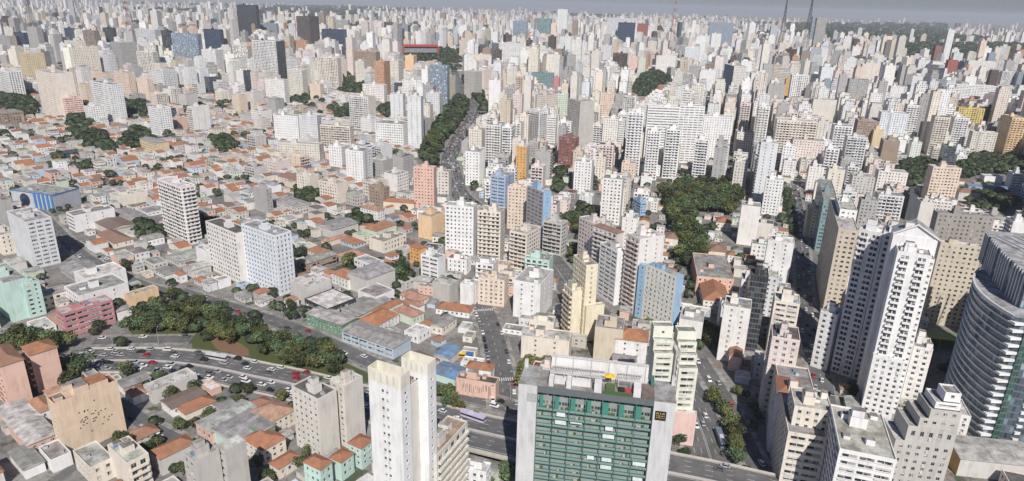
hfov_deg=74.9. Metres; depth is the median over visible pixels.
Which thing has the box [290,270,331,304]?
depot
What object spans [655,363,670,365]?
window
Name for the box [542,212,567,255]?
apartment tower
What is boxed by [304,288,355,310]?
depot
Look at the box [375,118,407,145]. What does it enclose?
apartment tower
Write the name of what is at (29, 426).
house
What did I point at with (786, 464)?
window
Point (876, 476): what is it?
window
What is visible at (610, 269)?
apartment tower
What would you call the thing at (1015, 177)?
apartment block
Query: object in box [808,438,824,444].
window
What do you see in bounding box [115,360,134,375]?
tree
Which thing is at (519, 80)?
apartment tower
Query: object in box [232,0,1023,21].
sky
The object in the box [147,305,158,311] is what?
tree
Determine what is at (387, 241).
building
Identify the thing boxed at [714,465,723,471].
car
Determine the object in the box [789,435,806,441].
window
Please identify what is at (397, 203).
hall
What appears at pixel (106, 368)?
car
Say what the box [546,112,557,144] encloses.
apartment tower
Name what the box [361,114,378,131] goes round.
apartment block
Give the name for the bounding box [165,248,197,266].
house
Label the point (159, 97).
apartment block
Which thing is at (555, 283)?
house
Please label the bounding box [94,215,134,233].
hall
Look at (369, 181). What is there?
apartment block
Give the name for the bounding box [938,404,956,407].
window
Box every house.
[0,398,55,453]
[0,466,4,480]
[26,394,52,424]
[27,316,56,330]
[38,439,73,472]
[39,280,44,286]
[41,284,66,308]
[42,382,65,395]
[46,282,66,287]
[46,312,59,328]
[54,296,69,307]
[73,440,115,480]
[81,367,97,377]
[96,229,133,248]
[112,374,121,379]
[114,304,131,320]
[123,285,158,305]
[127,423,159,443]
[128,280,140,287]
[131,262,144,273]
[136,204,161,215]
[139,232,164,245]
[141,270,153,277]
[143,255,167,272]
[149,433,193,475]
[154,265,177,279]
[163,475,179,480]
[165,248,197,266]
[173,270,187,282]
[177,394,216,419]
[182,261,211,277]
[193,276,205,285]
[195,269,212,277]
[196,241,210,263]
[199,378,221,395]
[201,278,217,291]
[211,397,234,411]
[213,275,230,288]
[233,291,251,302]
[236,280,248,288]
[243,430,286,464]
[250,398,294,431]
[251,395,270,406]
[252,287,269,298]
[254,295,273,306]
[261,477,272,480]
[268,449,299,478]
[277,172,296,183]
[278,427,294,441]
[283,295,298,307]
[295,242,308,252]
[295,268,301,274]
[295,271,308,277]
[295,465,304,480]
[297,250,336,272]
[305,242,316,247]
[307,246,330,254]
[310,265,328,274]
[321,233,348,245]
[323,269,333,277]
[324,447,338,458]
[328,447,354,480]
[331,284,340,290]
[337,249,370,263]
[340,236,364,248]
[354,254,383,267]
[356,473,373,480]
[364,220,396,235]
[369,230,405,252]
[382,258,394,267]
[385,252,398,259]
[386,326,403,333]
[393,304,424,325]
[396,288,405,292]
[398,245,409,256]
[398,276,413,289]
[399,290,428,303]
[402,298,411,305]
[404,240,414,245]
[409,300,424,311]
[412,275,434,288]
[414,350,439,363]
[418,282,432,295]
[422,319,432,326]
[426,298,439,307]
[430,334,446,346]
[432,232,444,243]
[435,301,474,317]
[446,248,458,258]
[446,270,463,278]
[456,368,498,399]
[458,321,472,332]
[460,355,484,366]
[462,346,477,356]
[463,330,475,342]
[465,360,494,375]
[471,255,478,264]
[482,457,500,480]
[498,260,510,271]
[502,323,524,335]
[503,253,508,259]
[504,242,508,250]
[508,284,513,295]
[519,314,530,325]
[552,303,562,314]
[553,278,558,289]
[555,318,561,326]
[567,238,577,246]
[572,333,586,347]
[612,353,636,362]
[619,305,630,320]
[632,319,651,345]
[662,251,668,261]
[664,259,674,266]
[665,231,678,245]
[699,279,727,309]
[713,306,717,313]
[715,216,731,231]
[727,251,734,262]
[727,345,742,371]
[733,256,740,266]
[733,264,747,277]
[735,370,750,384]
[743,351,754,364]
[778,282,790,291]
[838,382,854,395]
[843,395,861,407]
[898,399,906,406]
[919,316,928,328]
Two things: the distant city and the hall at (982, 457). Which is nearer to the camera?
the hall at (982, 457)
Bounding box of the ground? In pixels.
[0,0,1023,480]
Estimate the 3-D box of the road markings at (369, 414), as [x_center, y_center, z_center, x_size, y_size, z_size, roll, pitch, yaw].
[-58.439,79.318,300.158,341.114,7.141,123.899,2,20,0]
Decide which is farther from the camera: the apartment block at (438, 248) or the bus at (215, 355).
the apartment block at (438, 248)
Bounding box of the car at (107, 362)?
[103,360,112,363]
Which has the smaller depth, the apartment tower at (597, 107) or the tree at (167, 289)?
the tree at (167, 289)
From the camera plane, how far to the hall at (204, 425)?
291.86 m
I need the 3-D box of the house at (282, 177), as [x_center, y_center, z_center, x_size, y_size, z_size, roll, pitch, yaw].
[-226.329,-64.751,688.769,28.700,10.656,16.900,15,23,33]
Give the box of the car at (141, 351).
[136,349,145,352]
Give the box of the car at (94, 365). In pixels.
[89,363,98,366]
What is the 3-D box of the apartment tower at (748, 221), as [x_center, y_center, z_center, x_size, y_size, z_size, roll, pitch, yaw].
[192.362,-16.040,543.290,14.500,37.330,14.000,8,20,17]
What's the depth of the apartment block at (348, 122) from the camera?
914.73 m
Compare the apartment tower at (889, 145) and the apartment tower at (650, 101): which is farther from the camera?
the apartment tower at (650, 101)
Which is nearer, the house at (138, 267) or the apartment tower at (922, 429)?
the apartment tower at (922, 429)
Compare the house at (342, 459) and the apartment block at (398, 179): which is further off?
the apartment block at (398, 179)
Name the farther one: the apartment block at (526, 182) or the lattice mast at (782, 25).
the lattice mast at (782, 25)
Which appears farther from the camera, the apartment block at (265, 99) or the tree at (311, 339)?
the apartment block at (265, 99)
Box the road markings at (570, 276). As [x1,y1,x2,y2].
[444,71,722,458]
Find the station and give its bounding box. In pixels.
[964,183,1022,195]
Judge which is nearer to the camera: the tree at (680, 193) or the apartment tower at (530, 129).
the tree at (680, 193)
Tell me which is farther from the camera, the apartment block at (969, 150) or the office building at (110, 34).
the office building at (110, 34)
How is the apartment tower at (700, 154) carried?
on the ground
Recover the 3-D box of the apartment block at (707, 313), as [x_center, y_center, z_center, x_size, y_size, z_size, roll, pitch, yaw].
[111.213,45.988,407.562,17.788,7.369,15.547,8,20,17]
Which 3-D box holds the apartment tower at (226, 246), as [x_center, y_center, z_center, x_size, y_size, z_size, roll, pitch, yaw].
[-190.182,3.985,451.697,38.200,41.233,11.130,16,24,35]
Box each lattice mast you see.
[25,0,36,46]
[124,0,136,42]
[668,1,676,48]
[775,0,787,48]
[799,1,812,60]
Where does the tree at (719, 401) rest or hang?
on the ground
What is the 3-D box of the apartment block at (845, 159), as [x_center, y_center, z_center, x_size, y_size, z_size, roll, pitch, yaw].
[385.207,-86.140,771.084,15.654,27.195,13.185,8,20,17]
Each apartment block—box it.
[0,108,24,125]
[0,224,15,254]
[0,338,61,402]
[22,276,46,317]
[29,80,38,93]
[107,435,153,480]
[123,90,128,98]
[129,92,145,101]
[150,90,168,104]
[172,114,188,129]
[182,84,195,92]
[192,81,205,95]
[214,152,235,159]
[215,88,229,103]
[223,86,232,98]
[244,161,266,176]
[247,130,266,147]
[251,106,272,122]
[253,102,267,108]
[253,115,270,128]
[253,182,273,212]
[256,87,265,95]
[263,96,270,103]
[263,156,290,172]
[270,150,287,157]
[273,109,292,113]
[283,107,293,113]
[286,150,309,166]
[287,101,302,106]
[295,105,309,113]
[296,169,318,188]
[300,134,318,141]
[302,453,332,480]
[312,111,325,118]
[319,78,331,85]
[319,176,346,203]
[321,116,337,123]
[324,84,334,94]
[330,92,343,99]
[332,118,350,124]
[339,94,348,102]
[347,433,371,469]
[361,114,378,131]
[362,177,388,195]
[372,153,392,175]
[384,166,408,191]
[391,115,407,120]
[409,243,426,265]
[417,205,435,218]
[418,206,444,239]
[421,246,445,279]
[425,242,443,253]
[432,275,457,302]
[434,205,444,219]
[447,251,470,274]
[460,276,477,304]
[461,137,468,152]
[463,153,464,170]
[467,456,490,480]
[476,256,497,276]
[478,269,508,306]
[485,177,489,201]
[488,157,505,167]
[495,151,511,165]
[499,268,522,284]
[506,162,517,181]
[521,312,571,357]
[524,177,530,185]
[525,248,552,268]
[533,357,551,367]
[537,137,544,149]
[540,138,547,149]
[554,194,570,212]
[559,190,570,203]
[564,189,577,198]
[579,190,593,204]
[593,314,624,359]
[612,138,621,152]
[615,146,619,162]
[615,327,648,363]
[621,157,636,180]
[632,196,646,215]
[633,187,649,200]
[639,161,660,175]
[640,172,651,186]
[645,195,659,211]
[647,321,697,410]
[672,410,696,445]
[677,307,704,344]
[680,303,710,327]
[690,252,733,293]
[750,236,766,259]
[751,350,765,380]
[756,218,773,238]
[759,316,769,337]
[781,155,796,180]
[798,154,815,174]
[812,177,824,198]
[837,149,841,164]
[838,154,855,167]
[843,161,859,184]
[848,170,875,196]
[855,193,864,207]
[862,146,877,165]
[862,152,880,172]
[866,159,883,174]
[873,164,907,191]
[874,188,904,219]
[878,214,894,223]
[881,160,894,168]
[882,182,895,190]
[890,182,909,193]
[896,151,906,163]
[904,138,910,153]
[929,143,940,159]
[929,192,936,197]
[953,151,967,165]
[956,144,966,153]
[957,399,971,435]
[961,204,983,212]
[965,147,975,156]
[968,121,974,129]
[984,207,1005,220]
[992,218,1004,231]
[998,469,1023,480]
[1004,167,1023,186]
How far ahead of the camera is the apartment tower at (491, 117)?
824.55 m
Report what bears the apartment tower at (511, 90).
on the ground
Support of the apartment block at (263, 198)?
on the ground
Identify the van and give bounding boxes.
[130,359,139,363]
[163,347,171,350]
[166,361,175,365]
[194,353,203,357]
[199,356,208,360]
[205,370,214,374]
[219,360,227,364]
[241,377,250,382]
[489,401,499,407]
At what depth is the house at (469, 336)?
377.24 m
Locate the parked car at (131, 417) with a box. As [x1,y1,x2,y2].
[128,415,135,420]
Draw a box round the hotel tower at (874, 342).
[810,218,939,419]
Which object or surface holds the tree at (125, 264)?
on the ground
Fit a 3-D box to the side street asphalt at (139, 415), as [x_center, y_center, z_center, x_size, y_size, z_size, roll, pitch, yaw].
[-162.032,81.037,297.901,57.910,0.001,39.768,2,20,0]
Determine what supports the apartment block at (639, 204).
on the ground
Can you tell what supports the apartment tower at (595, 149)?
on the ground
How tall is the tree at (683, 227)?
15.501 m
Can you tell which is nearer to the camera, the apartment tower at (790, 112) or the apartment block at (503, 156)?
the apartment block at (503, 156)
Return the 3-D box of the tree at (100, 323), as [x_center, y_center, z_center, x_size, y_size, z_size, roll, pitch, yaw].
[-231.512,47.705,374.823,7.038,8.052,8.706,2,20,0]
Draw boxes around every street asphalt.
[41,210,182,293]
[91,336,193,344]
[121,399,180,441]
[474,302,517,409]
[789,185,835,404]
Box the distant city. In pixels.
[0,0,1023,164]
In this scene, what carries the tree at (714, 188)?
on the ground
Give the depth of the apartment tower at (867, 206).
558.49 m
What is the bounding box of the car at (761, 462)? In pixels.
[757,459,765,466]
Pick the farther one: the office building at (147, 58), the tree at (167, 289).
the office building at (147, 58)
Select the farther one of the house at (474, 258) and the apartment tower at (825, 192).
the apartment tower at (825, 192)
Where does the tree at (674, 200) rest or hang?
on the ground
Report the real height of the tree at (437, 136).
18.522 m
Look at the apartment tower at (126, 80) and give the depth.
1216.23 m
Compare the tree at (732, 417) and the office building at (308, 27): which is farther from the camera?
the office building at (308, 27)
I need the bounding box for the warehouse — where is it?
[305,306,357,336]
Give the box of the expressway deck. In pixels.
[467,450,515,462]
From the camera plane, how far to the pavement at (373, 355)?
367.68 m
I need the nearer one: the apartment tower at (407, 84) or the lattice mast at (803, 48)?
the apartment tower at (407, 84)
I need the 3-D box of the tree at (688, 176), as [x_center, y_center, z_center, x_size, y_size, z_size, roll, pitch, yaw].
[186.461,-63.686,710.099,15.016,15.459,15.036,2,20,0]
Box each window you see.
[20,193,29,205]
[654,375,668,378]
[655,343,670,346]
[655,357,670,359]
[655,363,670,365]
[655,369,670,373]
[676,403,690,406]
[677,397,692,400]
[678,384,692,387]
[678,391,692,395]
[680,345,694,349]
[680,358,694,361]
[680,378,694,381]
[681,372,694,374]
[773,313,783,317]
[782,470,799,475]
[782,476,797,480]
[785,463,799,468]
[786,449,803,455]
[786,456,801,461]
[787,305,797,309]
[787,442,804,448]
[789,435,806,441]
[801,473,816,478]
[802,459,819,465]
[802,466,817,471]
[804,452,821,458]
[805,446,822,451]
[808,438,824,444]
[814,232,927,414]
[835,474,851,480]
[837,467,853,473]
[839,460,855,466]
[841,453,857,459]
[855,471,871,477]
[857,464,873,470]
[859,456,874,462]
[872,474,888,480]
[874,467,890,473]
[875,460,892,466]
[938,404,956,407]
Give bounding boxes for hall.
[10,183,81,211]
[59,259,97,280]
[66,204,115,231]
[74,262,127,282]
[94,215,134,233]
[109,188,147,206]
[143,367,198,403]
[159,385,206,416]
[194,399,256,443]
[210,408,275,443]
[341,296,390,318]
[347,262,394,291]
[358,283,394,298]
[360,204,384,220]
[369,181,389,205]
[383,198,415,210]
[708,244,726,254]
[948,435,1023,479]
[955,188,981,201]
[979,174,1002,182]
[1001,192,1019,203]
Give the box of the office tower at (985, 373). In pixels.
[944,230,1023,441]
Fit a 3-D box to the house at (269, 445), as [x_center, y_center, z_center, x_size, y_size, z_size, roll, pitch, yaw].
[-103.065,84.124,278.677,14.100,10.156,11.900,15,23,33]
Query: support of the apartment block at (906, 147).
on the ground
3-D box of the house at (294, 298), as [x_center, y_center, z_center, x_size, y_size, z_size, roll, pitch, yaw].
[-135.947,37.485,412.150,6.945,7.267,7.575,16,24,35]
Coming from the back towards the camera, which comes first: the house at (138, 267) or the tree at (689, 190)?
the tree at (689, 190)
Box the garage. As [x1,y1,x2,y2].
[0,420,9,435]
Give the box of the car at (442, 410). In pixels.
[437,408,446,412]
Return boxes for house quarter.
[0,89,980,276]
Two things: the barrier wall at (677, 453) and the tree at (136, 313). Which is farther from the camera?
the tree at (136, 313)
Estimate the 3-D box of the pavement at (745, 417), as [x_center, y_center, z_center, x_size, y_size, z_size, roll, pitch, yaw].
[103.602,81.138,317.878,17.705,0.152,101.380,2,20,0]
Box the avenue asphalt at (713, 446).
[441,64,772,472]
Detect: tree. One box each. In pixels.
[0,329,27,348]
[6,323,27,333]
[10,326,25,347]
[15,337,30,350]
[23,325,44,335]
[23,332,39,344]
[34,338,60,349]
[36,328,58,339]
[44,332,63,347]
[53,330,69,346]
[57,370,76,383]
[59,352,80,370]
[62,331,78,347]
[64,370,77,380]
[65,359,84,373]
[68,350,96,371]
[90,319,106,331]
[110,430,126,438]
[112,433,127,440]
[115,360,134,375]
[118,434,134,440]
[119,258,133,271]
[119,365,134,375]
[120,316,136,330]
[128,305,147,313]
[130,308,144,316]
[131,315,147,331]
[139,312,149,320]
[139,441,154,452]
[140,321,157,334]
[146,439,159,447]
[147,296,162,305]
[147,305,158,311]
[162,312,173,319]
[162,385,178,397]
[163,289,176,301]
[163,317,176,331]
[164,286,175,291]
[164,310,178,316]
[166,301,180,311]
[171,416,185,429]
[172,418,186,430]
[174,460,184,475]
[175,320,189,334]
[177,317,188,324]
[178,308,199,322]
[179,299,196,310]
[184,305,200,314]
[187,379,202,388]
[187,416,199,429]
[189,294,206,303]
[195,302,205,315]
[200,304,211,314]
[200,406,213,417]
[203,306,223,318]
[206,323,215,335]
[207,316,223,325]
[209,300,229,312]
[211,314,226,321]
[213,322,226,331]
[213,327,225,340]
[214,308,233,318]
[219,328,236,343]
[222,320,231,327]
[232,311,247,323]
[232,394,245,401]
[235,322,251,336]
[240,382,254,394]
[248,317,263,327]
[248,454,264,469]
[251,325,263,332]
[251,330,263,344]
[256,343,269,354]
[257,468,273,479]
[259,325,270,332]
[261,329,272,341]
[269,333,282,350]
[270,339,285,350]
[271,327,291,343]
[273,389,287,400]
[275,345,291,360]
[281,343,293,350]
[281,349,298,366]
[285,298,296,307]
[289,332,305,346]
[289,351,305,367]
[290,344,302,350]
[291,455,305,467]
[301,444,309,457]
[304,353,321,369]
[305,335,316,346]
[305,349,318,356]
[312,339,322,354]
[317,337,331,346]
[318,349,330,368]
[321,341,338,354]
[325,360,341,373]
[329,351,344,361]
[335,349,346,362]
[340,254,354,265]
[344,252,356,263]
[395,265,404,273]
[397,274,409,281]
[398,258,408,267]
[427,128,439,133]
[427,149,437,153]
[430,133,441,141]
[430,141,439,149]
[436,384,440,394]
[439,383,455,395]
[440,394,452,405]
[444,123,455,131]
[448,391,459,400]
[451,399,465,407]
[497,460,508,478]
[498,461,515,480]
[513,371,522,383]
[517,360,533,370]
[523,354,534,362]
[567,246,577,254]
[569,215,578,222]
[573,222,578,230]
[656,181,672,192]
[662,196,673,203]
[664,188,676,196]
[665,203,679,214]
[666,196,678,203]
[667,214,680,225]
[668,223,679,229]
[672,179,681,183]
[672,433,687,445]
[673,183,684,187]
[673,224,690,233]
[673,243,687,255]
[675,191,685,196]
[675,229,695,239]
[676,203,684,209]
[677,217,691,223]
[677,218,692,225]
[678,214,692,218]
[679,197,691,204]
[679,209,693,217]
[679,233,689,240]
[679,248,691,255]
[680,251,691,266]
[681,174,694,180]
[682,239,699,248]
[685,187,694,192]
[686,209,699,218]
[687,247,702,255]
[689,219,701,231]
[690,234,707,243]
[691,180,703,185]
[692,183,703,189]
[692,190,704,196]
[694,198,706,211]
[697,245,710,253]
[698,190,711,199]
[698,233,709,244]
[701,198,715,212]
[702,320,714,331]
[702,327,711,338]
[703,330,717,344]
[704,195,719,208]
[704,333,718,347]
[705,389,721,404]
[707,187,718,194]
[708,325,720,335]
[708,385,721,392]
[712,195,727,211]
[712,201,722,212]
[715,396,726,413]
[716,183,727,189]
[717,175,729,181]
[717,401,732,416]
[721,411,741,426]
[722,194,733,200]
[722,201,736,214]
[726,433,743,453]
[726,447,747,464]
[727,422,746,434]
[728,192,739,200]
[731,187,744,199]
[732,385,742,394]
[751,406,762,419]
[846,385,859,395]
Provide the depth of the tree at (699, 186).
675.98 m
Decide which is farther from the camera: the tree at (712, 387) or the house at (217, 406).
the tree at (712, 387)
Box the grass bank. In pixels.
[129,300,367,380]
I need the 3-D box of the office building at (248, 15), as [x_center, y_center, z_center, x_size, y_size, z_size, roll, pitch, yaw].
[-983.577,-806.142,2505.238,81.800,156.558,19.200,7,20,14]
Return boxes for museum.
[403,44,438,53]
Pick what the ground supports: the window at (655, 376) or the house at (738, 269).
the house at (738, 269)
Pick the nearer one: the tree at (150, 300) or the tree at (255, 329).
the tree at (255, 329)
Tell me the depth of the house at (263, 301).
413.81 m
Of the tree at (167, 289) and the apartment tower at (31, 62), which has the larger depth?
the apartment tower at (31, 62)
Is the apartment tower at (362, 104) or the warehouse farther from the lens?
the apartment tower at (362, 104)
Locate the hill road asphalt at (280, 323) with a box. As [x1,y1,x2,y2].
[182,289,517,415]
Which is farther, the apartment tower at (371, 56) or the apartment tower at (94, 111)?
the apartment tower at (371, 56)
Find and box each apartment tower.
[0,33,14,48]
[0,67,25,93]
[0,191,13,227]
[0,262,28,321]
[6,206,60,267]
[18,50,46,77]
[27,25,44,47]
[35,68,73,116]
[46,372,126,454]
[62,94,84,115]
[64,38,101,69]
[84,102,106,121]
[89,79,126,121]
[111,39,137,69]
[113,69,136,93]
[136,75,154,100]
[148,104,173,135]
[150,67,178,87]
[157,175,201,244]
[178,90,197,105]
[182,434,250,480]
[187,102,210,130]
[205,217,247,281]
[241,219,294,295]
[260,22,278,36]
[265,76,289,102]
[273,110,299,140]
[287,67,308,94]
[291,368,365,456]
[294,38,308,50]
[298,110,321,141]
[309,80,323,99]
[317,55,341,90]
[320,121,354,146]
[328,140,349,166]
[345,144,372,182]
[349,91,375,128]
[352,139,374,156]
[354,49,379,80]
[362,81,386,102]
[368,351,436,480]
[374,58,390,94]
[374,139,391,156]
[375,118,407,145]
[384,21,393,26]
[389,58,403,79]
[390,90,405,116]
[393,150,413,177]
[402,77,421,96]
[405,53,416,70]
[407,92,423,147]
[413,160,451,208]
[424,117,429,135]
[434,415,468,480]
[445,196,476,254]
[460,24,469,35]
[464,68,481,98]
[465,145,484,185]
[469,125,485,147]
[472,53,491,65]
[477,202,504,260]
[479,119,485,127]
[482,111,490,120]
[485,118,506,166]
[486,111,498,123]
[487,163,506,177]
[488,77,502,110]
[490,168,514,214]
[500,94,512,123]
[502,122,514,153]
[504,84,518,98]
[507,180,526,228]
[509,222,540,269]
[512,106,516,124]
[512,134,526,165]
[513,89,523,113]
[513,117,523,137]
[513,265,553,316]
[515,71,524,92]
[515,111,530,143]
[515,354,675,480]
[516,140,529,179]
[523,76,532,110]
[526,180,551,246]
[527,106,547,140]
[528,137,539,162]
[530,120,531,139]
[530,159,545,187]
[532,90,536,108]
[535,145,552,179]
[536,91,557,108]
[541,104,549,114]
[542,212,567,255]
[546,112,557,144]
[550,111,559,142]
[551,195,559,216]
[556,123,567,158]
[557,8,567,33]
[557,91,568,117]
[557,116,572,137]
[558,133,578,166]
[560,249,604,340]
[567,95,594,147]
[572,145,583,183]
[573,155,593,193]
[577,212,603,257]
[582,146,593,158]
[583,142,597,170]
[591,223,624,278]
[592,120,602,144]
[593,110,598,122]
[594,102,601,121]
[594,150,606,178]
[596,240,624,305]
[599,140,614,168]
[600,90,615,116]
[600,171,624,224]
[600,214,611,226]
[601,44,612,59]
[602,114,618,141]
[612,51,627,68]
[617,116,625,147]
[617,170,631,203]
[618,109,627,143]
[620,224,664,313]
[621,184,627,215]
[621,209,639,249]
[624,106,644,175]
[629,55,638,72]
[634,262,683,331]
[635,100,646,118]
[638,56,645,72]
[640,132,643,161]
[642,103,679,166]
[643,124,660,179]
[646,97,657,104]
[648,40,658,53]
[655,54,675,71]
[658,148,662,165]
[661,124,680,177]
[676,144,680,172]
[678,101,704,162]
[681,84,692,103]
[684,46,698,60]
[689,63,700,78]
[691,133,709,178]
[702,68,716,96]
[702,111,732,159]
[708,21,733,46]
[710,32,721,51]
[711,142,726,179]
[716,135,727,144]
[716,291,751,363]
[723,62,746,101]
[723,143,729,174]
[724,108,734,149]
[731,149,748,177]
[732,155,748,188]
[733,126,753,154]
[736,152,747,158]
[736,198,760,245]
[738,98,750,129]
[750,91,769,157]
[750,101,770,162]
[750,138,761,168]
[750,150,755,179]
[750,154,756,188]
[751,136,778,201]
[751,158,756,193]
[755,138,762,153]
[758,321,799,416]
[761,171,783,215]
[762,262,778,316]
[764,232,793,282]
[765,287,799,350]
[765,363,830,480]
[766,81,785,104]
[766,375,800,451]
[772,115,817,167]
[779,141,795,171]
[784,77,789,95]
[785,107,798,117]
[787,72,808,98]
[791,134,824,169]
[802,201,817,237]
[804,160,824,189]
[811,17,826,46]
[811,96,836,121]
[812,178,835,250]
[815,116,828,137]
[816,198,857,307]
[818,404,896,480]
[819,150,823,163]
[822,136,831,148]
[822,142,839,176]
[825,163,844,193]
[829,120,852,150]
[834,193,857,220]
[841,183,856,202]
[845,76,869,99]
[852,116,879,142]
[855,192,878,233]
[861,61,880,79]
[869,125,883,146]
[877,108,907,137]
[878,135,899,163]
[879,34,892,54]
[884,383,961,480]
[888,84,903,97]
[900,187,918,219]
[903,100,920,138]
[912,195,934,226]
[920,160,961,197]
[921,237,981,327]
[923,111,950,154]
[929,205,994,267]
[930,194,952,210]
[931,44,942,60]
[941,28,954,62]
[944,58,958,73]
[948,113,969,146]
[965,127,997,151]
[979,104,991,122]
[994,112,1023,154]
[1001,213,1023,232]
[1012,70,1023,88]
[1020,183,1023,200]
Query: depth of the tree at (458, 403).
309.74 m
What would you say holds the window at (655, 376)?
in the apartment block at (669, 356)
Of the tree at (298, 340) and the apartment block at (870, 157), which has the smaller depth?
the tree at (298, 340)
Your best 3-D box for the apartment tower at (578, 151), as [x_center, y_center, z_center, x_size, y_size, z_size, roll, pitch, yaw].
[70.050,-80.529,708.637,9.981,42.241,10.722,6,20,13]
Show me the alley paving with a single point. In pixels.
(64, 473)
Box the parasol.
[605,373,614,380]
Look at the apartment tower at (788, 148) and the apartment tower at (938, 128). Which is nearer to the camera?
the apartment tower at (788, 148)
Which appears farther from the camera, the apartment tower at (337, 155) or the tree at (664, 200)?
the apartment tower at (337, 155)
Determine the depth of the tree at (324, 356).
342.08 m
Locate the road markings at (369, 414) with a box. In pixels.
[91,350,775,480]
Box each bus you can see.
[205,351,228,360]
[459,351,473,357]
[460,408,485,422]
[714,427,726,448]
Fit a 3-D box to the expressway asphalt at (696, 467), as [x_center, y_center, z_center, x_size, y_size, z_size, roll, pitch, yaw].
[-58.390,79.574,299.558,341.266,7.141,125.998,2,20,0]
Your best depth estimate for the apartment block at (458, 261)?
468.84 m
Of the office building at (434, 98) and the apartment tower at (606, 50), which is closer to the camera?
the office building at (434, 98)
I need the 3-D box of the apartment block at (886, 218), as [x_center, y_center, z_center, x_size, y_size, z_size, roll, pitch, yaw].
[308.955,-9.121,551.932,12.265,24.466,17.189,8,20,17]
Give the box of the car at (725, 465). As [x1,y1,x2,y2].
[720,462,729,468]
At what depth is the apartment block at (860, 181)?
690.25 m
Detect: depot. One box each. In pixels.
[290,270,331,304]
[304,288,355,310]
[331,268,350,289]
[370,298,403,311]
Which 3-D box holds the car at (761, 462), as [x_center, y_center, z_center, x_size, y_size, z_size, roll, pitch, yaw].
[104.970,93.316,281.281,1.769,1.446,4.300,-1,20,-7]
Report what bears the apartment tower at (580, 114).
on the ground
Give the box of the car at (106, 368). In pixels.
[102,366,111,369]
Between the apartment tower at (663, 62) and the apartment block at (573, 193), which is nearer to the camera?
the apartment block at (573, 193)
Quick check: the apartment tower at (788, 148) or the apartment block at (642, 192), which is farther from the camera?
the apartment tower at (788, 148)
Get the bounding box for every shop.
[117,371,151,394]
[123,384,148,404]
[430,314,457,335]
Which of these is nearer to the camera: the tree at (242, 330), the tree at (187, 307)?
the tree at (242, 330)
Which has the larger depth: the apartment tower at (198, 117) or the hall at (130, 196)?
the apartment tower at (198, 117)
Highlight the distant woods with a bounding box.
[0,1,1023,472]
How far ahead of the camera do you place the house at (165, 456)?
267.08 m
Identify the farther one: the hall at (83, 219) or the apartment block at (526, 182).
the apartment block at (526, 182)
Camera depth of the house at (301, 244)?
501.06 m
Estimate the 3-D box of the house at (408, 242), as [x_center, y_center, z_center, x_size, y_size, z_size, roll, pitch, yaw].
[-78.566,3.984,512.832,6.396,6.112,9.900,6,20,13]
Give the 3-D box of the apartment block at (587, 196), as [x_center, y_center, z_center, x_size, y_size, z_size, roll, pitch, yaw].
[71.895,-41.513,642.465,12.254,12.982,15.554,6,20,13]
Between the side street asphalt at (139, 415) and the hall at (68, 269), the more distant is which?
the hall at (68, 269)
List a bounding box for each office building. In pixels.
[13,31,29,46]
[55,295,115,334]
[64,27,79,39]
[82,28,99,45]
[102,26,116,41]
[130,27,161,43]
[136,49,158,72]
[139,137,169,150]
[161,29,171,49]
[171,31,202,59]
[201,46,224,70]
[203,27,224,48]
[232,43,251,62]
[236,3,260,36]
[252,38,287,78]
[277,139,324,160]
[296,15,319,43]
[317,12,325,23]
[322,28,346,45]
[336,19,349,28]
[426,89,442,114]
[429,62,449,104]
[491,41,522,63]
[513,20,527,38]
[533,70,553,87]
[537,17,551,33]
[553,75,559,88]
[607,17,630,35]
[617,21,635,43]
[637,23,647,45]
[675,44,685,57]
[717,294,730,327]
[739,268,749,297]
[745,263,768,350]
[808,15,815,38]
[841,132,867,169]
[955,82,997,99]
[956,104,984,122]
[965,59,995,75]
[997,69,1015,85]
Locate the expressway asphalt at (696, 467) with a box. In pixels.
[68,348,778,480]
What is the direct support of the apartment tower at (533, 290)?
on the ground
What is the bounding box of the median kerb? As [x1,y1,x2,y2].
[91,359,713,480]
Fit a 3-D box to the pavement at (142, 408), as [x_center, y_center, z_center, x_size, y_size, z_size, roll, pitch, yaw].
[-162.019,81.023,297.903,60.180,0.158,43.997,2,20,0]
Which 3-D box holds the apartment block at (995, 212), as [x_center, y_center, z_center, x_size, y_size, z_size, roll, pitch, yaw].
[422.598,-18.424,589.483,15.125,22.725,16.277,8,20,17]
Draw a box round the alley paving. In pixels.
[51,430,128,480]
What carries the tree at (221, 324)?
on the ground
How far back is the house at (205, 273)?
450.38 m
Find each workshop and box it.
[7,444,46,479]
[64,273,128,301]
[114,207,149,221]
[248,416,275,431]
[274,196,311,213]
[315,217,358,236]
[341,320,411,358]
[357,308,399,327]
[404,323,430,343]
[433,344,462,362]
[436,361,465,385]
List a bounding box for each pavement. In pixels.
[45,210,183,295]
[90,333,195,346]
[120,394,198,444]
[175,287,516,418]
[439,67,740,464]
[458,282,518,409]
[697,358,771,468]
[786,185,840,405]
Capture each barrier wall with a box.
[79,371,515,461]
[85,347,777,475]
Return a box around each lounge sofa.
[618,387,624,391]
[625,388,631,392]
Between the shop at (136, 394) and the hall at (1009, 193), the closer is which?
the shop at (136, 394)
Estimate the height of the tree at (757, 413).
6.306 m
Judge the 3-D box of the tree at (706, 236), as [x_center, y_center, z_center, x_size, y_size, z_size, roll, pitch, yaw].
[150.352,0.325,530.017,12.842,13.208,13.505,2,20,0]
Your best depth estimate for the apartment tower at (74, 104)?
1000.05 m
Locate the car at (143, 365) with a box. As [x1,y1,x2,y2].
[138,363,147,366]
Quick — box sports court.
[926,330,956,348]
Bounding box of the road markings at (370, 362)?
[188,294,515,414]

